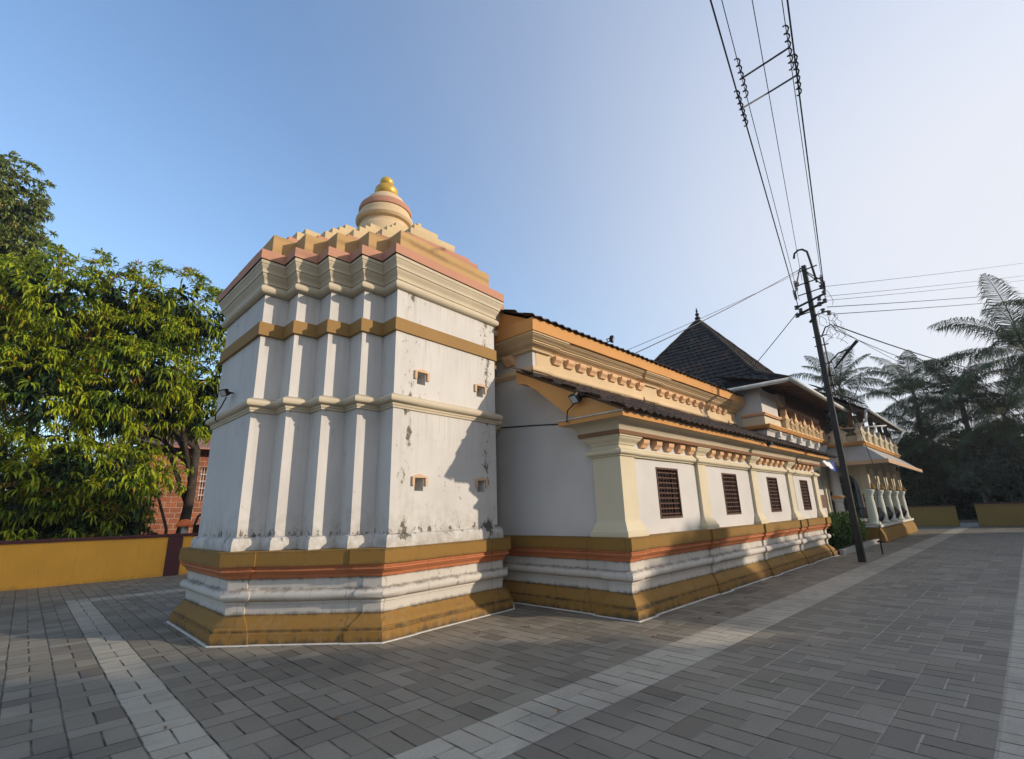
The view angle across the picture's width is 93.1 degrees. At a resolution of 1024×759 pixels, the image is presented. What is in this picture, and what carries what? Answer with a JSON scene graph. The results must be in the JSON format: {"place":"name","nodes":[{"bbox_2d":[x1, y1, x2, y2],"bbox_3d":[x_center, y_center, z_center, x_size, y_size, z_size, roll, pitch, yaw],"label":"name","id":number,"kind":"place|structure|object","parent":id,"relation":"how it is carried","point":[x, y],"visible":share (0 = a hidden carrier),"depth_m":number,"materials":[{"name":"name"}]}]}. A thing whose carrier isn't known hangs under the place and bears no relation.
{"place":"outdoors","nodes":[
{"label":"outdoors","id":0,"kind":"place"},
{"bbox_2d":[113,426,211,533],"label":"laterite house","id":1,"kind":"structure","parent":0,"point":[172,504],"depth_m":20.57,"materials":[{"name":"red brick"}]},
{"bbox_2d":[197,468,206,499],"bbox_3d":[-13.584,4.618,21.469,0.032,1.400,0.480,-16,-21,42],"label":"window","id":2,"kind":"structure","parent":1,"relation":"in","point":[204,468],"depth_m":21.38,"materials":[{"name":"grey plastic"}]},
{"bbox_2d":[0,527,1023,758],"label":"courtyard paving","id":3,"kind":"structure","parent":0,"point":[915,649],"depth_m":4.87,"materials":[{"name":"stone"}]},
{"bbox_2d":[166,176,514,647],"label":"shrine tower","id":4,"kind":"structure","parent":3,"relation":"on","point":[350,494],"depth_m":7.70,"materials":[{"name":"white paint"}]},
{"bbox_2d":[215,389,233,422],"bbox_3d":[-4.943,0.443,8.208,0.445,0.539,0.180,-9,-17,26],"label":"floodlight","id":5,"kind":"object","parent":4,"relation":"attached to","point":[224,392],"visible":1,"depth_m":8.17,"materials":[{"name":"black metal"}]},
{"bbox_2d":[494,309,838,622],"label":"prayer hall","id":6,"kind":"structure","parent":3,"relation":"on","point":[638,488],"depth_m":9.42,"materials":[{"name":"white paint"}]},
{"bbox_2d":[500,392,586,427],"bbox_3d":[0.631,0.783,9.222,0.548,0.512,2.691,7,-18,-29],"label":"floodlight","id":7,"kind":"object","parent":6,"relation":"attached to","point":[575,397],"visible":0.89,"depth_m":8.18,"materials":[{"name":"black metal"}]},
{"bbox_2d":[606,335,613,342],"bbox_3d":[2.315,-0.943,11.406,0.171,0.144,0.216,-7,-16,20],"label":"floodlight","id":8,"kind":"object","parent":6,"relation":"attached to","point":[611,339],"visible":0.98,"depth_m":11.34,"materials":[{"name":"black metal"}]},
{"bbox_2d":[655,467,682,518],"bbox_3d":[2.875,2.122,9.078,0.170,0.906,0.836,-16,-21,42],"label":"window","id":9,"kind":"structure","parent":6,"relation":"in","point":[665,483],"depth_m":9.13,"materials":[{"name":"wood"}]},
{"bbox_2d":[721,473,741,514],"bbox_3d":[4.950,2.619,11.108,0.170,0.906,0.826,-16,-21,42],"label":"window","id":10,"kind":"structure","parent":6,"relation":"in","point":[728,489],"depth_m":11.17,"materials":[{"name":"wood"}]},
{"bbox_2d":[766,477,781,511],"bbox_3d":[7.012,3.112,13.123,0.170,0.906,0.816,-16,-21,42],"label":"window","id":11,"kind":"structure","parent":6,"relation":"in","point":[774,508],"depth_m":13.18,"materials":[{"name":"wood"}]},
{"bbox_2d":[799,480,811,509],"bbox_3d":[9.091,3.610,15.156,0.170,0.906,0.816,-16,-21,42],"label":"window","id":12,"kind":"structure","parent":6,"relation":"in","point":[806,497],"depth_m":15.21,"materials":[{"name":"wood"}]},
{"bbox_2d":[653,308,848,514],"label":"entrance hall","id":13,"kind":"structure","parent":3,"relation":"on","point":[783,407],"depth_m":19.42,"materials":[{"name":"tile"}]},
{"bbox_2d":[753,312,797,366],"bbox_3d":[9.094,-1.190,17.077,0.024,1.243,3.068,1,-15,-8],"label":"overhead wire","id":14,"kind":"object","parent":13,"relation":"attached to","point":[775,339],"visible":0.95,"depth_m":16.77,"materials":[{"name":"grey metal"}]},
{"bbox_2d":[793,248,880,561],"bbox_3d":[10.781,0.553,15.502,1.484,9.733,2.968,-16,-21,42],"label":"utility pole","id":15,"kind":"object","parent":3,"relation":"on","point":[857,537],"visible":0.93,"depth_m":14.72,"materials":[{"name":"metal"}]},
{"bbox_2d":[628,273,797,349],"bbox_3d":[5.318,-1.777,14.135,8.794,4.107,0.013,3,-16,-16],"label":"overhead wire","id":16,"kind":"object","parent":15,"relation":"attached to","point":[705,316],"visible":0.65,"depth_m":14.19,"materials":[{"name":"black metal"}]},
{"bbox_2d":[635,270,798,353],"bbox_3d":[5.333,-1.732,13.864,8.950,4.544,0.022,4,-16,-19],"label":"overhead wire","id":17,"kind":"object","parent":15,"relation":"attached to","point":[713,315],"visible":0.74,"depth_m":14.05,"materials":[{"name":"black metal"}]},
{"bbox_2d":[710,0,798,307],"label":"overhead wire","id":18,"kind":"object","parent":15,"relation":"attached to","point":[713,10],"visible":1,"depth_m":8.72,"materials":[{"name":"black metal"}]},
{"bbox_2d":[734,54,801,126],"bbox_3d":[4.365,-5.012,8.250,1.102,0.728,1.191,-16,-21,42],"label":"cable spacer","id":19,"kind":"object","parent":18,"relation":"attached to","point":[778,86],"visible":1,"depth_m":8.15,"materials":[{"name":"black metal"}]},
{"bbox_2d":[792,269,825,299],"bbox_3d":[8.925,-3.049,14.693,0.967,0.918,0.622,-16,-21,42],"label":"cable spacer","id":20,"kind":"object","parent":18,"relation":"attached to","point":[794,294],"visible":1,"depth_m":14.64,"materials":[{"name":"black metal"}]},
{"bbox_2d":[721,0,798,297],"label":"overhead wire","id":21,"kind":"object","parent":15,"relation":"attached to","point":[755,131],"visible":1,"depth_m":9.24,"materials":[{"name":"black metal"}]},
{"bbox_2d":[734,25,793,97],"bbox_3d":[4.184,-5.300,8.062,0.972,0.303,0.860,-16,-21,42],"label":"cable spacer","id":22,"kind":"object","parent":21,"relation":"attached to","point":[769,60],"visible":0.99,"depth_m":8.07,"materials":[{"name":"black metal"}]},
{"bbox_2d":[752,0,801,278],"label":"overhead wire","id":23,"kind":"object","parent":15,"relation":"attached to","point":[774,123],"visible":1,"depth_m":9.38,"materials":[{"name":"black metal"}]},
{"bbox_2d":[793,268,821,290],"bbox_3d":[8.938,-3.152,14.705,0.882,0.714,0.622,-16,-21,42],"label":"cable spacer","id":24,"kind":"object","parent":23,"relation":"attached to","point":[820,279],"visible":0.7,"depth_m":14.75,"materials":[{"name":"black metal"}]},
{"bbox_2d":[781,0,823,294],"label":"overhead wire","id":25,"kind":"object","parent":15,"relation":"attached to","point":[800,129],"visible":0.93,"depth_m":9.20,"materials":[{"name":"black metal"}]},
{"bbox_2d":[786,0,825,298],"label":"overhead wire","id":26,"kind":"object","parent":15,"relation":"attached to","point":[787,1],"visible":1,"depth_m":8.71,"materials":[{"name":"black metal"}]},
{"bbox_2d":[835,329,951,369],"bbox_3d":[20.047,-1.108,24.066,27.013,3.473,0.022,12,-20,-40],"label":"overhead wire","id":27,"kind":"object","parent":15,"relation":"attached to","point":[888,352],"visible":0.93,"depth_m":19.27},
{"bbox_2d":[836,327,972,388],"bbox_3d":[18.986,-0.510,22.103,23.109,1.196,0.014,10,-19,-37],"label":"overhead wire","id":28,"kind":"object","parent":15,"relation":"attached to","point":[899,362],"visible":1,"depth_m":18.12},
{"bbox_2d":[825,276,1018,296],"bbox_3d":[36.240,-7.452,32.560,61.669,17.071,0.014,7,-18,-29],"label":"overhead wire","id":29,"kind":"object","parent":15,"relation":"attached to","point":[916,287],"visible":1,"depth_m":18.83,"materials":[{"name":"black metal"}]},
{"bbox_2d":[825,263,1020,286],"bbox_3d":[36.371,-8.356,32.629,61.787,18.163,0.014,7,-18,-29],"label":"overhead wire","id":30,"kind":"object","parent":15,"relation":"attached to","point":[914,276],"visible":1,"depth_m":18.95,"materials":[{"name":"black metal"}]},
{"bbox_2d":[826,280,1022,300],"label":"overhead wire","id":31,"kind":"object","parent":15,"relation":"attached to","point":[919,291],"visible":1,"depth_m":18.98,"materials":[{"name":"grey metal"}]},
{"bbox_2d":[829,293,1021,306],"bbox_3d":[36.090,-6.202,32.445,61.576,15.338,0.024,7,-18,-30],"label":"overhead wire","id":32,"kind":"object","parent":15,"relation":"attached to","point":[917,301],"visible":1,"depth_m":18.97,"materials":[{"name":"grey metal"}]},
{"bbox_2d":[831,299,1023,314],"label":"overhead wire","id":33,"kind":"object","parent":15,"relation":"attached to","point":[917,308],"visible":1,"depth_m":18.82,"materials":[{"name":"grey metal"}]},
{"bbox_2d":[834,325,1022,377],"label":"overhead wire","id":34,"kind":"object","parent":15,"relation":"attached to","point":[916,353],"visible":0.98,"depth_m":18.18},
{"bbox_2d":[839,539,879,554],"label":"kerb","id":35,"kind":"structure","parent":3,"relation":"on","point":[849,550],"depth_m":16.54,"materials":[{"name":"grey concrete"}]},
{"bbox_2d":[806,384,921,542],"bbox_3d":[16.998,4.376,24.706,4.963,6.884,11.005,-16,-21,42],"label":"arcaded porch","id":36,"kind":"object","parent":3,"relation":"on","point":[894,520],"visible":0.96,"depth_m":21.67,"materials":[{"name":"paint"}]},
{"bbox_2d":[822,460,838,471],"bbox_3d":[13.015,3.514,19.787,0.268,0.485,1.802,-16,-21,42],"label":"banner","id":37,"kind":"object","parent":36,"relation":"hanging from","point":[831,465],"visible":0.95,"depth_m":19.86,"materials":[{"name":"fabric"}]},
{"bbox_2d":[877,540,883,553],"bbox_3d":[11.759,5.337,15.414,0.160,0.410,0.220,-16,-21,42],"label":"stay anchor","id":38,"kind":"object","parent":3,"relation":"on","point":[881,541],"visible":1,"depth_m":15.41,"materials":[{"name":"black metal"}]},
{"bbox_2d":[960,523,978,526],"bbox_3d":[28.029,8.887,29.708,0.840,0.220,0.350,-16,-21,42],"label":"step","id":39,"kind":"object","parent":3,"relation":"on","point":[969,524],"visible":1,"depth_m":29.58,"materials":[{"name":"grey concrete"}]},
{"bbox_2d":[0,0,1023,490],"label":"sky","id":40,"kind":"structure","parent":0,"point":[595,160],"materials":[{"name":"blue"}]},
{"bbox_2d":[836,540,869,551],"bbox_3d":[12.189,6.168,18.095,1.330,0.001,6.200,-16,-21,42],"label":"planting bed","id":41,"kind":"object","parent":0,"point":[849,546],"visible":0.2,"depth_m":17.29,"materials":[{"name":"brown soil"}]},
{"bbox_2d":[826,510,868,549],"bbox_3d":[12.215,5.604,18.170,1.247,1.351,5.628,-16,-21,42],"label":"hedge","id":42,"kind":"object","parent":41,"relation":"on","point":[839,530],"visible":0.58,"depth_m":17.23,"materials":[{"name":"green plant"}]},
{"bbox_2d":[959,517,979,526],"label":"ground","id":43,"kind":"structure","parent":0,"point":[974,520],"depth_m":36.97,"materials":[{"name":"grey stone"}]},
{"bbox_2d":[0,473,31,530],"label":"understory bush","id":44,"kind":"object","parent":43,"relation":"on","point":[3,488],"visible":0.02,"depth_m":15.83,"materials":[{"name":"green plant"}]},
{"bbox_2d":[0,150,72,345],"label":"tall tree","id":45,"kind":"object","parent":43,"relation":"on","point":[18,218],"visible":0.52,"depth_m":22.51,"materials":[{"name":"green plant"}]},
{"bbox_2d":[0,241,115,525],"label":"mango tree","id":46,"kind":"object","parent":43,"relation":"on","point":[20,299],"visible":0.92,"depth_m":15.15,"materials":[{"name":"green plant"}]},
{"bbox_2d":[0,449,157,539],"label":"understory bush","id":47,"kind":"object","parent":43,"relation":"on","point":[143,530],"visible":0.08,"depth_m":17.19,"materials":[{"name":"green plant"}]},
{"bbox_2d":[0,533,197,590],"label":"boundary wall","id":48,"kind":"structure","parent":43,"relation":"on","point":[29,564],"depth_m":13.86,"materials":[{"name":"yellow paint"}]},
{"bbox_2d":[0,247,226,540],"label":"mango tree","id":49,"kind":"object","parent":43,"relation":"on","point":[147,384],"visible":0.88,"depth_m":16.54,"materials":[{"name":"green plant"}]},
{"bbox_2d":[111,438,193,533],"bbox_3d":[-12.236,4.207,16.303,1.602,4.395,2.242,-16,-21,42],"label":"young tree","id":50,"kind":"object","parent":43,"relation":"on","point":[155,479],"visible":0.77,"depth_m":16.55,"materials":[{"name":"green plant"}]},
{"bbox_2d":[176,519,192,532],"bbox_3d":[-10.843,5.460,15.920,0.500,1.690,0.500,-16,-21,42],"label":"garden lamp","id":51,"kind":"object","parent":43,"relation":"on","point":[183,524],"visible":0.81,"depth_m":15.97,"materials":[{"name":"orange plastic"}]},
{"bbox_2d":[192,514,200,532],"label":"metal arch","id":52,"kind":"structure","parent":43,"relation":"on","point":[195,528],"depth_m":16.34,"materials":[{"name":"black metal"}]},
{"bbox_2d":[825,412,858,512],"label":"grove tree","id":53,"kind":"object","parent":43,"relation":"on","point":[839,422],"visible":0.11,"depth_m":41.16,"materials":[{"name":"green plant"}]},
{"bbox_2d":[789,346,896,518],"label":"coconut palm","id":54,"kind":"object","parent":43,"relation":"on","point":[838,380],"visible":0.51,"depth_m":41.59,"materials":[{"name":"green plant"}]},
{"bbox_2d":[849,349,979,460],"bbox_3d":[30.245,3.678,35.332,7.702,13.148,7.699,-6,-16,17],"label":"coconut palm","id":55,"kind":"object","parent":43,"relation":"on","point":[913,399],"visible":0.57,"depth_m":35.93,"materials":[{"name":"green plant"}]},
{"bbox_2d":[826,473,1003,519],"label":"wood","id":56,"kind":"object","parent":43,"relation":"on","point":[969,512],"visible":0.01,"depth_m":42.59,"materials":[{"name":"green plant"}]},
{"bbox_2d":[907,505,959,526],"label":"boundary wall","id":57,"kind":"structure","parent":43,"relation":"on","point":[936,516],"depth_m":30.79,"materials":[{"name":"yellow paint"}]},
{"bbox_2d":[897,432,979,513],"bbox_3d":[29.156,7.110,35.051,5.994,6.584,6.675,-1,-15,-3],"label":"grove tree","id":58,"kind":"object","parent":43,"relation":"on","point":[923,488],"visible":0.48,"depth_m":33.44,"materials":[{"name":"green plant"}]},
{"bbox_2d":[876,393,1015,501],"bbox_3d":[29.527,5.437,33.178,6.525,8.654,7.476,7,-18,-30],"label":"coconut palm","id":59,"kind":"object","parent":43,"relation":"on","point":[926,429],"visible":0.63,"depth_m":33.16,"materials":[{"name":"green plant"}]},
{"bbox_2d":[884,343,1023,502],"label":"coconut palm","id":60,"kind":"object","parent":43,"relation":"on","point":[985,495],"visible":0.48,"depth_m":32.42,"materials":[{"name":"green plant"}]},
{"bbox_2d":[912,273,1023,418],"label":"coconut palm","id":61,"kind":"object","parent":43,"relation":"on","point":[1014,333],"visible":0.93,"depth_m":28.93,"materials":[{"name":"green plant"}]},
{"bbox_2d":[918,363,1023,466],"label":"coconut palm","id":62,"kind":"object","parent":43,"relation":"on","point":[1006,425],"visible":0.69,"depth_m":30.52,"materials":[{"name":"green plant"}]},
{"bbox_2d":[938,423,1023,501],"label":"grove tree","id":63,"kind":"object","parent":43,"relation":"on","point":[994,444],"visible":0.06,"depth_m":33.70,"materials":[{"name":"green plant"}]},
{"bbox_2d":[947,438,1023,501],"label":"grove tree","id":64,"kind":"object","parent":43,"relation":"on","point":[1003,476],"visible":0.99,"depth_m":29.60,"materials":[{"name":"green plant"}]},
{"bbox_2d":[973,502,1023,526],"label":"boundary wall","id":65,"kind":"structure","parent":43,"relation":"on","point":[1005,514],"depth_m":28.76,"materials":[{"name":"yellow paint"}]},
{"bbox_2d":[992,298,1023,376],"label":"coconut palm","id":66,"kind":"object","parent":43,"relation":"on","point":[1021,304],"visible":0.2,"depth_m":32.66,"materials":[{"name":"green plant"}]}
]}

